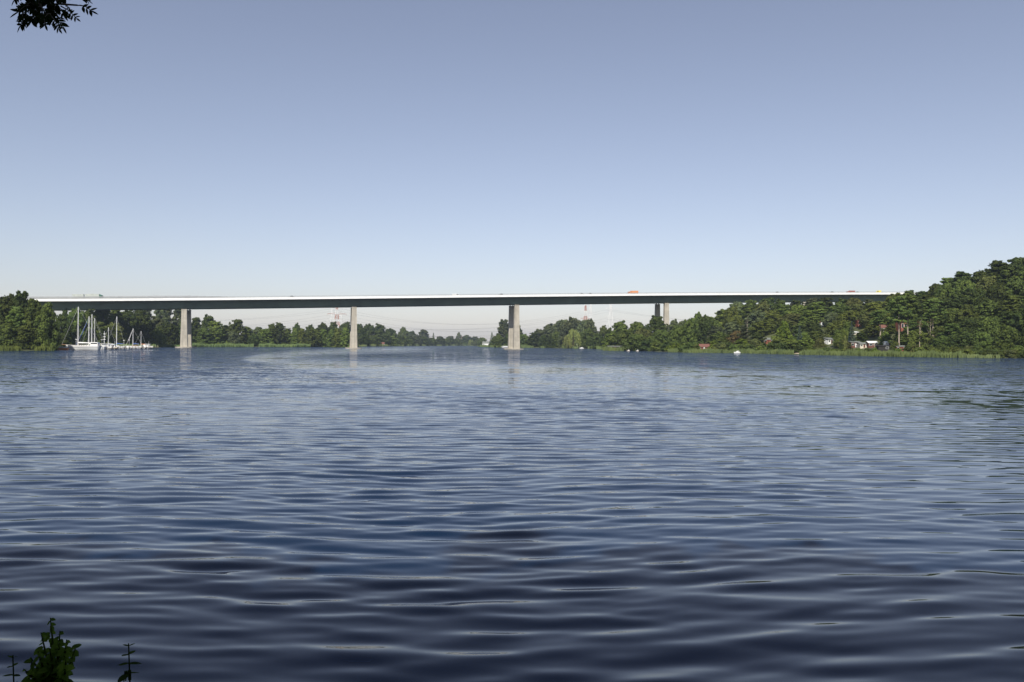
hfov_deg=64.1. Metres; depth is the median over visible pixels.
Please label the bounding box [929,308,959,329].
tree
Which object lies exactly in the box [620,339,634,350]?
tree
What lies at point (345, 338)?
tree
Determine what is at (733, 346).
bush
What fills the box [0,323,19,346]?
tree
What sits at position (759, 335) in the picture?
tree
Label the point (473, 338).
tree
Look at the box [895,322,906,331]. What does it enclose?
brick house
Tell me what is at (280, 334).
tree
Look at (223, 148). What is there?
sky
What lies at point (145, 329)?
tree
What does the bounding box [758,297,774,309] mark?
tree
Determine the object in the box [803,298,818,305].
tree
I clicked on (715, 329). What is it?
tree
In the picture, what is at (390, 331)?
tree
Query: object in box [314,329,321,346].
tree
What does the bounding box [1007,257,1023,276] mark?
tree
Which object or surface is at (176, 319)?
tree
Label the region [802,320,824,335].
tree
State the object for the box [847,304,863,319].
tree
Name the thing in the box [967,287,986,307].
tree
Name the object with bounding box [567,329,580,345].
willow tree
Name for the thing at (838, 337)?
willow tree
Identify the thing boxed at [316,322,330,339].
tree
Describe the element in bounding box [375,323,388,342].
tree
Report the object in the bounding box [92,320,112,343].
tree
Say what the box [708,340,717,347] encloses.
bush
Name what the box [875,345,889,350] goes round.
boat shed
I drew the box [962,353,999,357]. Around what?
reeds
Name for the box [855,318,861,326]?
brick house
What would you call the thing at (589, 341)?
tree
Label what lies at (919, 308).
tree
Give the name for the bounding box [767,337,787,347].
tree
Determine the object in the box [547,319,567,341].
tree
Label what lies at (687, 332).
tree
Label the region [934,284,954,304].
tree
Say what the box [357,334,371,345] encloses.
tree
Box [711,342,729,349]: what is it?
bush
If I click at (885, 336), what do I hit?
tree
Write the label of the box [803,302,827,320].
tree
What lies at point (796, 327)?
tree
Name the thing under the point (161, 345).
reeds
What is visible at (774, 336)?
tree
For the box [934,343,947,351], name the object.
bush
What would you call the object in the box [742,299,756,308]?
tree
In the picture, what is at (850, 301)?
tree
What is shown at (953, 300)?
tree
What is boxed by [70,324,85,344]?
tree
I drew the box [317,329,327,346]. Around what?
tree
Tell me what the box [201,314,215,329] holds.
tree
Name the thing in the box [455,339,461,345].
tree
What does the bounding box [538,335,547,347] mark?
tree
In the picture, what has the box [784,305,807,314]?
tree
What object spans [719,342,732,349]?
bush
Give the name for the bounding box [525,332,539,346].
tree
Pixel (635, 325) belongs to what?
tree
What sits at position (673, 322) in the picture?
tree
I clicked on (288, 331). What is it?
tree
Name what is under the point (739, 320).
tree
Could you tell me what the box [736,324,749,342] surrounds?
tree
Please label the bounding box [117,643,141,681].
nettle plant
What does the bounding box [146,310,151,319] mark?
tree
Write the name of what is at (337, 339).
tree
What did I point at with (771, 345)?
bush
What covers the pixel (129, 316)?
tree
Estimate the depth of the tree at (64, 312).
618.94 m
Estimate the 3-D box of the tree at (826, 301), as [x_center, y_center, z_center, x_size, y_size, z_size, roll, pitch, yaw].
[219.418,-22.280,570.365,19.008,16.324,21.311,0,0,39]
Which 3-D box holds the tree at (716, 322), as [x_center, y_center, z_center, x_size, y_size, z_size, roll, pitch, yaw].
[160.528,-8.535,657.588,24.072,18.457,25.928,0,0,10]
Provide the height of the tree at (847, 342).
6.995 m
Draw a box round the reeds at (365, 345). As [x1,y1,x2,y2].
[349,344,478,346]
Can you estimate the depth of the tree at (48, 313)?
376.51 m
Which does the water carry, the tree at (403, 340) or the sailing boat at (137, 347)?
the sailing boat at (137, 347)
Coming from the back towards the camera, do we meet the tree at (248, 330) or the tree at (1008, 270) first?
the tree at (248, 330)
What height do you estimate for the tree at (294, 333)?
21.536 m
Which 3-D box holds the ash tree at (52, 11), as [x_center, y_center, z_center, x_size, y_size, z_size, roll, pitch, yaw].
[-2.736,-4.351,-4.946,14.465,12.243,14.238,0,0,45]
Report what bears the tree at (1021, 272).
on the ground
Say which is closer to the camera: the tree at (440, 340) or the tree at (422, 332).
the tree at (422, 332)
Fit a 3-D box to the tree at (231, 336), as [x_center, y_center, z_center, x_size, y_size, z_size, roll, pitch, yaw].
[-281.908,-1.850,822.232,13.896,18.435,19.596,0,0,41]
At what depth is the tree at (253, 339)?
840.42 m
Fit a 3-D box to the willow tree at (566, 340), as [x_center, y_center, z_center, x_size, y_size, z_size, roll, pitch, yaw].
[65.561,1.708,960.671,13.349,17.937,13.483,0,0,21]
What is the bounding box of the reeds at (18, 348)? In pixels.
[0,345,51,350]
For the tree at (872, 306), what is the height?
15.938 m
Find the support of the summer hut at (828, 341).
on the ground
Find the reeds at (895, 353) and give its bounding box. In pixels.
[799,348,961,357]
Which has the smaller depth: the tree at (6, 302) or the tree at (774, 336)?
the tree at (6, 302)
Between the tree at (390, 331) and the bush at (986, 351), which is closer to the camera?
the bush at (986, 351)
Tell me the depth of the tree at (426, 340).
1769.47 m
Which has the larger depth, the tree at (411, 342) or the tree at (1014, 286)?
the tree at (411, 342)
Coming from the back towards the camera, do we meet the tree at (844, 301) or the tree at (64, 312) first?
the tree at (64, 312)
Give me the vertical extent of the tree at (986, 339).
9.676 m
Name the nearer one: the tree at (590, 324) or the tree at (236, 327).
the tree at (236, 327)
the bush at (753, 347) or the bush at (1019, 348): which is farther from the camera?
the bush at (753, 347)
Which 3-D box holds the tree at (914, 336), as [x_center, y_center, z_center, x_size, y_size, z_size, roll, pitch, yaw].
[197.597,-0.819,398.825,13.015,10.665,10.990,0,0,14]
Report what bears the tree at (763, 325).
on the ground
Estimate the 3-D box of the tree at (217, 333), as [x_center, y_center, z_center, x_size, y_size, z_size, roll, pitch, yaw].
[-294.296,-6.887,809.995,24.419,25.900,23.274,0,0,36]
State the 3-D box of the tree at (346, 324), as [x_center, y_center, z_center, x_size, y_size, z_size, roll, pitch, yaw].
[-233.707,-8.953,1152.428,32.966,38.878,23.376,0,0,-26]
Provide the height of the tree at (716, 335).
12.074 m
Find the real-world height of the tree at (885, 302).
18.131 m
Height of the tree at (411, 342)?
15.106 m
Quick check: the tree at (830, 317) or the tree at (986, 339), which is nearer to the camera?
the tree at (986, 339)
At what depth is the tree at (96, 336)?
582.39 m
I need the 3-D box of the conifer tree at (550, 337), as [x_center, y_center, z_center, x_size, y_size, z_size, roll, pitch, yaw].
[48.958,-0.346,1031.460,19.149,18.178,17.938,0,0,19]
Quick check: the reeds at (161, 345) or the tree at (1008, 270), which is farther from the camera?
the reeds at (161, 345)
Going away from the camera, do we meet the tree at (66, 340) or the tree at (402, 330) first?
the tree at (66, 340)
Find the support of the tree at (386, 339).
on the ground
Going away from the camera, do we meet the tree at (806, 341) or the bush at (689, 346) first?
the tree at (806, 341)
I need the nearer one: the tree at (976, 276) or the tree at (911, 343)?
the tree at (911, 343)
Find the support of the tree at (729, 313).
on the ground
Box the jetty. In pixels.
[106,347,160,348]
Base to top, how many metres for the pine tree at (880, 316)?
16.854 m
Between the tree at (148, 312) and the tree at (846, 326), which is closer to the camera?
the tree at (846, 326)
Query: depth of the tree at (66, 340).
465.60 m
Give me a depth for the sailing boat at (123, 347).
491.82 m
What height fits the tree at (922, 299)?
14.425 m
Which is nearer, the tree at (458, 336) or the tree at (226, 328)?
the tree at (226, 328)
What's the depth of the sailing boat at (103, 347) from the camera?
437.84 m
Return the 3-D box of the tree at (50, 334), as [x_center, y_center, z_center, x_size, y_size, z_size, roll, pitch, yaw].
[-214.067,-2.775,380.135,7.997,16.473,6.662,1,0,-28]
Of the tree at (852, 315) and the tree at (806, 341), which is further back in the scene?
the tree at (852, 315)
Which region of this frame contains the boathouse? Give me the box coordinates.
[699,344,709,349]
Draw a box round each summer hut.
[823,337,832,344]
[848,341,859,347]
[857,342,866,348]
[865,341,877,347]
[895,345,904,350]
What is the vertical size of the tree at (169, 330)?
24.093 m
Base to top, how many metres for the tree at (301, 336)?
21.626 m
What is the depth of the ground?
464.77 m
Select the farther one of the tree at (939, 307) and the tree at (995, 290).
the tree at (939, 307)
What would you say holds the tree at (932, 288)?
on the ground
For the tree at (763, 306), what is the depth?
612.39 m
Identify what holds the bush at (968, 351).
on the ground
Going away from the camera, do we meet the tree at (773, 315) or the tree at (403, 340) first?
the tree at (773, 315)
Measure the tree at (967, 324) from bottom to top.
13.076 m
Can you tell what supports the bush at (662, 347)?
on the ground
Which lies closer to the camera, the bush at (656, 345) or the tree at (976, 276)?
the tree at (976, 276)
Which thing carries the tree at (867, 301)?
on the ground
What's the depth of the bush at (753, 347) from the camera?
475.84 m
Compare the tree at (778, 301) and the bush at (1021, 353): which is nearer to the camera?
the bush at (1021, 353)
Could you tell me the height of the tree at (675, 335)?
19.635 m
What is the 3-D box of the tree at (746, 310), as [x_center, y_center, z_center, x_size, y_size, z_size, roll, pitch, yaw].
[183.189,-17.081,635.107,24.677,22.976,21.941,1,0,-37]
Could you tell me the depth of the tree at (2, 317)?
375.04 m
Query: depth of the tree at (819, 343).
425.37 m
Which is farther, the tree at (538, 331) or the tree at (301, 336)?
the tree at (538, 331)
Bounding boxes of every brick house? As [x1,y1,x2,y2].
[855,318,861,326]
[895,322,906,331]
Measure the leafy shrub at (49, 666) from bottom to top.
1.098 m
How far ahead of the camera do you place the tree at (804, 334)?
470.89 m
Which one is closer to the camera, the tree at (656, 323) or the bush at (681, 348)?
the bush at (681, 348)
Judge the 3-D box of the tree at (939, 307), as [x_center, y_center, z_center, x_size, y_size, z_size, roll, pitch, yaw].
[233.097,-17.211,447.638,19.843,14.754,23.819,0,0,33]
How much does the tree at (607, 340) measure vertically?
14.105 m
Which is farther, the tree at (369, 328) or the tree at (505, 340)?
the tree at (369, 328)
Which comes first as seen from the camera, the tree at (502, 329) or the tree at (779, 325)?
the tree at (779, 325)
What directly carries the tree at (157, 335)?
on the ground
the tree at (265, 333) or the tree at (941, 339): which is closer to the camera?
the tree at (941, 339)
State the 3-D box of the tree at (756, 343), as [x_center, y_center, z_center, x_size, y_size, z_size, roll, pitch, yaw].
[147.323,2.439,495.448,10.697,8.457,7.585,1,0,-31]
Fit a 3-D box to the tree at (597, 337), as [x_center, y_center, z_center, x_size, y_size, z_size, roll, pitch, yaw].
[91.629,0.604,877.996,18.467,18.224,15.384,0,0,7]
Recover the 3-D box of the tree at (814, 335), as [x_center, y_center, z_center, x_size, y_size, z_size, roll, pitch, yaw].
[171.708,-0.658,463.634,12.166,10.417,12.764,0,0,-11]
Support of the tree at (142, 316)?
on the ground
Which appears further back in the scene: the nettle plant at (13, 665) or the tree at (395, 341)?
the tree at (395, 341)
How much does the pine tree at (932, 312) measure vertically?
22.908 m
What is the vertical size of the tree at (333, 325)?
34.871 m
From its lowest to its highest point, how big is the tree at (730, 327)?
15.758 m
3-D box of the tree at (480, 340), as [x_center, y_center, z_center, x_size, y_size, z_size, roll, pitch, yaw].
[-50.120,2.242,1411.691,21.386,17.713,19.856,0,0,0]
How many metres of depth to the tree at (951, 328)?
384.80 m
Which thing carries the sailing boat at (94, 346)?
on the water
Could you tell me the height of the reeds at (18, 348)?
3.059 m
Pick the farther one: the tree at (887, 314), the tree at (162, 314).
the tree at (162, 314)
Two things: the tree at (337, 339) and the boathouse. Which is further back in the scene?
the tree at (337, 339)
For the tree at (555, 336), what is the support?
on the ground
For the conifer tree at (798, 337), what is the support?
on the ground
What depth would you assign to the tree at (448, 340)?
2015.32 m
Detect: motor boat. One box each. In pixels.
[58,347,68,349]
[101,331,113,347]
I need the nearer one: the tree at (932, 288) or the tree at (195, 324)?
the tree at (932, 288)
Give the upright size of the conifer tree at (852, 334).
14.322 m
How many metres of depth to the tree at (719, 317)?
679.18 m
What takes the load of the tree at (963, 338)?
on the ground
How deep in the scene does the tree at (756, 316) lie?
590.52 m
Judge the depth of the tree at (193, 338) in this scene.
759.39 m
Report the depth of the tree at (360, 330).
1235.39 m
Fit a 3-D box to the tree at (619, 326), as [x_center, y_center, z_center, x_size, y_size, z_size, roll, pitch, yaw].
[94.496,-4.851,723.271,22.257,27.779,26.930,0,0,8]
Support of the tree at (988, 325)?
on the ground
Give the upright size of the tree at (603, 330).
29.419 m
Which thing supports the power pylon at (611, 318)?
on the ground
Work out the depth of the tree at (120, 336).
631.10 m
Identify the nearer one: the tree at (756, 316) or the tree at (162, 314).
the tree at (756, 316)
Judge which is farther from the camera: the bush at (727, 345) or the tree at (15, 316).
the bush at (727, 345)
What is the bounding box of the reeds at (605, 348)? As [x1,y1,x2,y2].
[603,346,623,350]
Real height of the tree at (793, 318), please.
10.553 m
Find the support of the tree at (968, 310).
on the ground
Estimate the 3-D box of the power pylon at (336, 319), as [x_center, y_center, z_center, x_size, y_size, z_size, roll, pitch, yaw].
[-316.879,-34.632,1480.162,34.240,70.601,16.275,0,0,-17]
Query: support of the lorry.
on the motorway bridge
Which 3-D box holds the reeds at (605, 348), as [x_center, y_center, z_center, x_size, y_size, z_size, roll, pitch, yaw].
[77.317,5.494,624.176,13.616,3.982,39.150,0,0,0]
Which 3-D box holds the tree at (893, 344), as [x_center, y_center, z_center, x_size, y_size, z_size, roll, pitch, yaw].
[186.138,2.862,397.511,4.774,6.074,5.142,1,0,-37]
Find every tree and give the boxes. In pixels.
[0,293,13,313]
[0,310,8,324]
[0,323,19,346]
[2,306,26,340]
[10,0,96,33]
[10,290,28,311]
[10,325,39,349]
[23,298,41,335]
[29,311,51,345]
[33,302,60,350]
[43,318,60,348]
[57,332,73,346]
[58,313,72,339]
[62,308,67,316]
[67,307,92,344]
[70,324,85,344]
[81,324,99,344]
[84,309,99,325]
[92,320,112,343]
[94,310,117,338]
[106,322,128,344]
[110,310,127,340]
[121,310,141,328]
[123,324,144,344]
[133,310,154,333]
[137,324,154,343]
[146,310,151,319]
[149,322,180,344]
[149,330,168,344]
[150,316,165,331]
[154,310,169,321]
[166,310,175,324]
[171,310,180,338]
[176,321,195,344]
[191,317,202,342]
[195,327,215,344]
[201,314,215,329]
[207,321,227,343]
[221,325,232,338]
[223,330,240,343]
[230,319,246,344]
[240,326,254,343]
[247,333,260,345]
[253,327,261,335]
[257,328,274,342]
[268,323,276,343]
[272,322,288,343]
[284,328,291,344]
[288,328,299,344]
[292,322,299,330]
[297,328,306,343]
[304,324,313,336]
[304,327,317,346]
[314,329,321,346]
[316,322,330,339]
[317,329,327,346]
[325,328,334,346]
[329,321,338,329]
[331,328,342,346]
[339,321,357,344]
[339,327,349,346]
[357,324,367,336]
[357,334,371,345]
[363,323,378,343]
[369,335,381,345]
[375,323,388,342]
[380,334,393,345]
[385,328,400,344]
[390,335,398,345]
[398,327,409,338]
[398,334,408,344]
[408,331,416,340]
[408,339,415,345]
[410,334,422,344]
[418,329,431,343]
[418,336,429,345]
[430,337,436,345]
[434,336,446,345]
[445,338,452,345]
[446,336,455,344]
[455,332,462,345]
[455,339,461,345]
[462,335,471,343]
[471,336,478,344]
[477,337,486,346]
[489,334,503,346]
[496,319,507,337]
[502,333,507,345]
[520,334,528,346]
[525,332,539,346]
[533,329,544,344]
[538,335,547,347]
[539,323,554,343]
[544,334,557,347]
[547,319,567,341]
[552,331,562,346]
[557,317,580,345]
[562,335,572,347]
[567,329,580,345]
[574,320,587,346]
[578,327,595,347]
[583,318,598,335]
[583,338,593,347]
[589,333,603,348]
[598,325,606,340]
[601,333,615,346]
[604,327,611,341]
[609,329,633,345]
[610,320,628,340]
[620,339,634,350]
[622,334,651,350]
[627,321,643,331]
[631,328,652,340]
[643,315,668,338]
[646,329,670,345]
[667,318,677,332]
[667,325,681,344]
[679,319,695,345]
[688,317,701,342]
[694,311,703,343]
[697,314,713,343]
[705,326,725,343]
[705,331,729,343]
[711,319,725,331]
[712,309,725,324]
[721,321,740,338]
[722,306,738,328]
[723,301,743,326]
[727,330,749,343]
[728,315,743,327]
[734,338,748,344]
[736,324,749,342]
[737,304,755,330]
[738,310,766,334]
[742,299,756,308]
[747,320,775,336]
[748,331,766,346]
[750,338,762,347]
[754,301,770,315]
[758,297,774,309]
[763,310,782,328]
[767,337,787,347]
[771,298,790,311]
[771,330,793,341]
[774,321,794,334]
[775,303,788,319]
[776,313,804,325]
[776,320,792,341]
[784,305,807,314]
[786,338,803,349]
[789,300,803,306]
[791,332,809,338]
[792,320,810,337]
[797,326,803,344]
[797,337,814,348]
[798,310,820,324]
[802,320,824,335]
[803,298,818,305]
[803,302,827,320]
[809,331,827,347]
[812,337,826,347]
[818,297,833,316]
[820,312,837,326]
[822,320,844,337]
[824,302,850,317]
[831,330,842,346]
[834,329,850,345]
[835,298,847,304]
[835,310,861,325]
[835,339,852,348]
[843,321,854,339]
[843,336,846,348]
[844,298,863,310]
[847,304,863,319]
[848,321,855,347]
[854,332,867,341]
[857,312,873,326]
[859,301,884,322]
[860,322,884,336]
[861,299,875,309]
[868,310,893,337]
[870,312,889,324]
[877,331,891,344]
[880,292,899,310]
[881,305,892,312]
[883,324,896,333]
[886,295,912,343]
[887,331,909,345]
[889,341,899,350]
[892,293,922,343]
[902,319,915,333]
[902,329,930,346]
[904,290,916,299]
[905,317,942,335]
[907,340,914,345]
[913,305,925,317]
[914,291,926,296]
[916,295,934,304]
[919,296,948,313]
[921,298,948,335]
[926,283,941,295]
[928,326,944,344]
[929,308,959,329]
[931,335,949,347]
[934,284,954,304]
[936,323,962,344]
[938,292,972,310]
[940,277,954,285]
[945,330,983,348]
[948,279,975,302]
[951,271,971,286]
[953,304,979,323]
[958,317,979,333]
[964,268,989,292]
[967,275,996,301]
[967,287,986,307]
[969,331,994,348]
[972,316,1001,340]
[974,299,1000,319]
[979,282,1006,303]
[987,260,1007,279]
[991,325,1021,349]
[992,294,1023,317]
[995,263,1019,285]
[998,311,1020,331]
[1000,275,1023,301]
[1006,308,1023,336]
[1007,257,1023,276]
[1016,327,1023,346]
[1018,269,1023,294]
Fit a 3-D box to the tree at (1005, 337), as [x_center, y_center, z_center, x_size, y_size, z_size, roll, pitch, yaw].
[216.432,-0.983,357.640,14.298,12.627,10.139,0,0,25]
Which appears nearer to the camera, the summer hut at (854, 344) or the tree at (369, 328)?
the summer hut at (854, 344)
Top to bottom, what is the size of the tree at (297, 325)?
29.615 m
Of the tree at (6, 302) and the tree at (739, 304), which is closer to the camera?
the tree at (6, 302)
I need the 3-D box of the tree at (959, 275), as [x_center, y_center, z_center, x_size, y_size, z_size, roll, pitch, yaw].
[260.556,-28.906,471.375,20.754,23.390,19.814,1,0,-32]
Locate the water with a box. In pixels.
[0,346,1023,681]
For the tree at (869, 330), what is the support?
on the ground
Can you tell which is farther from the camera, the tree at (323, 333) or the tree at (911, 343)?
the tree at (323, 333)
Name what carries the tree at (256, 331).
on the ground
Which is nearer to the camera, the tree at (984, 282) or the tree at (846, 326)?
the tree at (984, 282)
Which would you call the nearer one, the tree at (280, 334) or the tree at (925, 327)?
the tree at (925, 327)
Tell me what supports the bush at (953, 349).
on the ground
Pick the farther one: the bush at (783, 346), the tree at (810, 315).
the tree at (810, 315)
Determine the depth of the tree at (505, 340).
1119.06 m
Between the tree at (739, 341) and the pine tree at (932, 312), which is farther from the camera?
the tree at (739, 341)
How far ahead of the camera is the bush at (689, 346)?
503.98 m
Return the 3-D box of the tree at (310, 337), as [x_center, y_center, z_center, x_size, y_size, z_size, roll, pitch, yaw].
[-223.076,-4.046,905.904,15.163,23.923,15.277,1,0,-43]
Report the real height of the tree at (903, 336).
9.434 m
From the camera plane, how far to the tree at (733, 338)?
534.22 m
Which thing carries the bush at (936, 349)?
on the ground
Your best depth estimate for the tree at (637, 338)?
604.19 m
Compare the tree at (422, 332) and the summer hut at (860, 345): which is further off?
the tree at (422, 332)
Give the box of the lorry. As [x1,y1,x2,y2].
[72,294,102,296]
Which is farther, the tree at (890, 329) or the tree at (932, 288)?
the tree at (932, 288)
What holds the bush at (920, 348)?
on the ground
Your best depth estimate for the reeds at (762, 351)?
473.71 m
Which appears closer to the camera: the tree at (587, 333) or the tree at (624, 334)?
the tree at (624, 334)
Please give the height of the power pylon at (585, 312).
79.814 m
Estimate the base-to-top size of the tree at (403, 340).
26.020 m
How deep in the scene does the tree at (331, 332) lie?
897.96 m
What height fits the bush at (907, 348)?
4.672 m
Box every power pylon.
[328,310,344,327]
[583,304,589,319]
[604,304,615,330]
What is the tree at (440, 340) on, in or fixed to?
on the ground
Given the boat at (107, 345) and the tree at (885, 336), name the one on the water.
the boat at (107, 345)
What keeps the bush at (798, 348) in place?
on the ground
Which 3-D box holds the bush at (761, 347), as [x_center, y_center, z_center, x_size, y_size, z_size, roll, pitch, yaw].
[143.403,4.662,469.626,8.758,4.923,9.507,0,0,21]
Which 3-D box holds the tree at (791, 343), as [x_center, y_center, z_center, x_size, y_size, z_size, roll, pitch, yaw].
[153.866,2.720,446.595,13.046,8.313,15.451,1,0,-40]
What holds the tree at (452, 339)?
on the ground
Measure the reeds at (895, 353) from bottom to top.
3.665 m
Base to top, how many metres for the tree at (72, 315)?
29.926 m
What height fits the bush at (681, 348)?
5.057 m
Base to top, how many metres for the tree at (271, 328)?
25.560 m
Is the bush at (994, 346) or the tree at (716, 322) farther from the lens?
the tree at (716, 322)
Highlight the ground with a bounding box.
[13,326,1022,357]
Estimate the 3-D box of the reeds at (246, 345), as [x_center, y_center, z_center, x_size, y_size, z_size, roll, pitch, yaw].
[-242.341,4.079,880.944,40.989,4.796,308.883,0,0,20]
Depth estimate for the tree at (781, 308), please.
587.04 m
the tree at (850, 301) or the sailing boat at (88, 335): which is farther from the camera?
the tree at (850, 301)
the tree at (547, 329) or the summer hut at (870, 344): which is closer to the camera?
the summer hut at (870, 344)
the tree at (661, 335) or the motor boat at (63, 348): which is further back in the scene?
the tree at (661, 335)
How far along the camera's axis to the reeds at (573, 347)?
1066.97 m
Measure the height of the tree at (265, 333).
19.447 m
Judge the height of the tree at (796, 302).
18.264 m
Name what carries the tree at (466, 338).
on the ground
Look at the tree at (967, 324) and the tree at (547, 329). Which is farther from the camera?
the tree at (547, 329)
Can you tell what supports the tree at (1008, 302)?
on the ground
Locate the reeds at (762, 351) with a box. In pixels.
[667,347,793,354]
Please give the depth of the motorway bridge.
679.71 m
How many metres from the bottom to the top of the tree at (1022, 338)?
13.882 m
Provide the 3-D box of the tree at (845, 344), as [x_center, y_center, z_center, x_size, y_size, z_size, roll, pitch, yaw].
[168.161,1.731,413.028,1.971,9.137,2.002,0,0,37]
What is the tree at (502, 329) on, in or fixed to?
on the ground
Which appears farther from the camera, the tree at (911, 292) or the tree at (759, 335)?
the tree at (759, 335)
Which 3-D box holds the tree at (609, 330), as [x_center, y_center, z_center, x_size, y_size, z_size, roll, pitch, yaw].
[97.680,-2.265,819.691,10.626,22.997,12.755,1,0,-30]
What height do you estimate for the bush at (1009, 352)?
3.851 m
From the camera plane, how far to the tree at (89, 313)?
620.87 m
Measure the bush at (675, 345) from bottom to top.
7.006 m
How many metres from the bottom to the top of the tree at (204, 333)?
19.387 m
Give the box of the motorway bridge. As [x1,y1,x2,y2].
[27,291,926,348]
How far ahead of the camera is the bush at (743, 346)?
489.51 m
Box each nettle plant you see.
[4,655,19,681]
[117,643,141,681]
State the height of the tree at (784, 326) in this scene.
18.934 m
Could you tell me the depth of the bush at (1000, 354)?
330.78 m
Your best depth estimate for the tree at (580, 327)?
1021.40 m
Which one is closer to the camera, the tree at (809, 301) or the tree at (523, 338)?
the tree at (809, 301)
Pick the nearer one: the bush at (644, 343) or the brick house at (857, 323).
the brick house at (857, 323)
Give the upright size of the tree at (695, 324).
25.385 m
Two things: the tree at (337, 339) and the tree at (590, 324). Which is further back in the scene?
the tree at (590, 324)
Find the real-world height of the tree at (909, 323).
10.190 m
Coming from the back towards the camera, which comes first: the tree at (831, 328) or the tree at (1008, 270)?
the tree at (831, 328)
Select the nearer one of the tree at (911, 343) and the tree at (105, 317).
the tree at (911, 343)
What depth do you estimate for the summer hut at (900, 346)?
395.74 m
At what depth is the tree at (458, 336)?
2189.90 m
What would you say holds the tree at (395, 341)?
on the ground
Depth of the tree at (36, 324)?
375.92 m
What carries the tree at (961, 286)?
on the ground
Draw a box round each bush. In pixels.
[13,342,26,348]
[258,335,266,343]
[639,340,653,350]
[650,340,661,350]
[660,344,671,351]
[664,342,681,350]
[678,345,687,351]
[684,341,700,349]
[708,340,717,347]
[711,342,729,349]
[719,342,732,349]
[728,343,739,349]
[738,343,750,348]
[744,345,755,349]
[755,345,768,349]
[766,343,777,349]
[776,342,787,350]
[793,345,802,352]
[902,345,912,352]
[913,346,925,352]
[921,344,932,351]
[926,347,944,353]
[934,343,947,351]
[947,346,959,353]
[957,348,974,354]
[979,349,992,354]
[989,345,1000,351]
[990,351,1004,357]
[1002,348,1018,356]
[1013,345,1023,351]
[1017,350,1023,357]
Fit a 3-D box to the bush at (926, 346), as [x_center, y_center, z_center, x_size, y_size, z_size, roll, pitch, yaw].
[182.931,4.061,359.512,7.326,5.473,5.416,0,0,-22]
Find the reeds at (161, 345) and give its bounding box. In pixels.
[87,343,179,346]
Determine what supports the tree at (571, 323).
on the ground
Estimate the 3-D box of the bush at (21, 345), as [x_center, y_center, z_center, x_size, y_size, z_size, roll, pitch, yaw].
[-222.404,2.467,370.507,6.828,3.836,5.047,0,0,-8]
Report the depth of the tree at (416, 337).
1700.87 m
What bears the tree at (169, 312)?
on the ground
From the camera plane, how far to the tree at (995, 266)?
448.86 m
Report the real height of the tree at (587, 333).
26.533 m
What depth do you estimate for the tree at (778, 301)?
603.77 m
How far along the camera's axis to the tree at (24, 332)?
371.47 m
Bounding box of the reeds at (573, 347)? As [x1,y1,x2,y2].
[480,345,602,349]
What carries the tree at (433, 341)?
on the ground
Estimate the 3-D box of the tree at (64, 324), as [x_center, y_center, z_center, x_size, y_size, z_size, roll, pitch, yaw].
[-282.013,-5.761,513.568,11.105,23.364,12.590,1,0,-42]
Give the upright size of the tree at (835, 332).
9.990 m
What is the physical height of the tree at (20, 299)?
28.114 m
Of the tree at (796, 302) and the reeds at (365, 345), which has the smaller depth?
the tree at (796, 302)
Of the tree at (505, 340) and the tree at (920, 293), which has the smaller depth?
the tree at (920, 293)
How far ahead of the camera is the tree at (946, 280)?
476.85 m
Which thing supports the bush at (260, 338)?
on the ground
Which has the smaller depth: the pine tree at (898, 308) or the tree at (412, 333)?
the pine tree at (898, 308)
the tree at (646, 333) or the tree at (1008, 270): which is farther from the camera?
the tree at (646, 333)
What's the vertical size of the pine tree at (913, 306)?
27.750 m
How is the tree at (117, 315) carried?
on the ground
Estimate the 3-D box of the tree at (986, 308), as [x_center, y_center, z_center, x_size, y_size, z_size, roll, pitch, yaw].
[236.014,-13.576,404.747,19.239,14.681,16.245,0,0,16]
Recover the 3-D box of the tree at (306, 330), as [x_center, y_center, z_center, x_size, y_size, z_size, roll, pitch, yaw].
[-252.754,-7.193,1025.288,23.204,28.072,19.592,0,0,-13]
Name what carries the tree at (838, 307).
on the ground
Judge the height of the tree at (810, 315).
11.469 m
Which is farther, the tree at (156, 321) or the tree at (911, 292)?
the tree at (156, 321)
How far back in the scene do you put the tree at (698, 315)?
620.49 m
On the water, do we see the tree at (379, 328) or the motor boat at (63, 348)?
the motor boat at (63, 348)
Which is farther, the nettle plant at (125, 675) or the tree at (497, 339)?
the tree at (497, 339)
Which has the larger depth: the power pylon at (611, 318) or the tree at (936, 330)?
the power pylon at (611, 318)
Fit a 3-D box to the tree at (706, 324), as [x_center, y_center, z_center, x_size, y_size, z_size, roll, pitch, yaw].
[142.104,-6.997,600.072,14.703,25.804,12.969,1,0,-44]
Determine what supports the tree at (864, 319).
on the ground
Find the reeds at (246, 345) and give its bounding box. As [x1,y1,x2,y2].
[192,343,330,346]
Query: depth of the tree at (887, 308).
493.97 m
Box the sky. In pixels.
[0,0,1023,340]
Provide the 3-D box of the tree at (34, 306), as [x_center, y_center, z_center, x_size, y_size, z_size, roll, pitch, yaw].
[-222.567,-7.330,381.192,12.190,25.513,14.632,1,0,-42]
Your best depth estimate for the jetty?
528.26 m
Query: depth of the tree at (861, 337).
435.60 m
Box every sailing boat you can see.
[62,307,101,349]
[76,320,93,344]
[83,315,106,349]
[107,320,125,348]
[127,330,142,348]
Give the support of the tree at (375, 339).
on the ground
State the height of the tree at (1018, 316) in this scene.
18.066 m
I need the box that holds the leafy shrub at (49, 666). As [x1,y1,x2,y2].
[21,618,81,681]
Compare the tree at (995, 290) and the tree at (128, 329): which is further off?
the tree at (128, 329)
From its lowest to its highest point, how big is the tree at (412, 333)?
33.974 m
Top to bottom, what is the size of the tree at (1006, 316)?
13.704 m

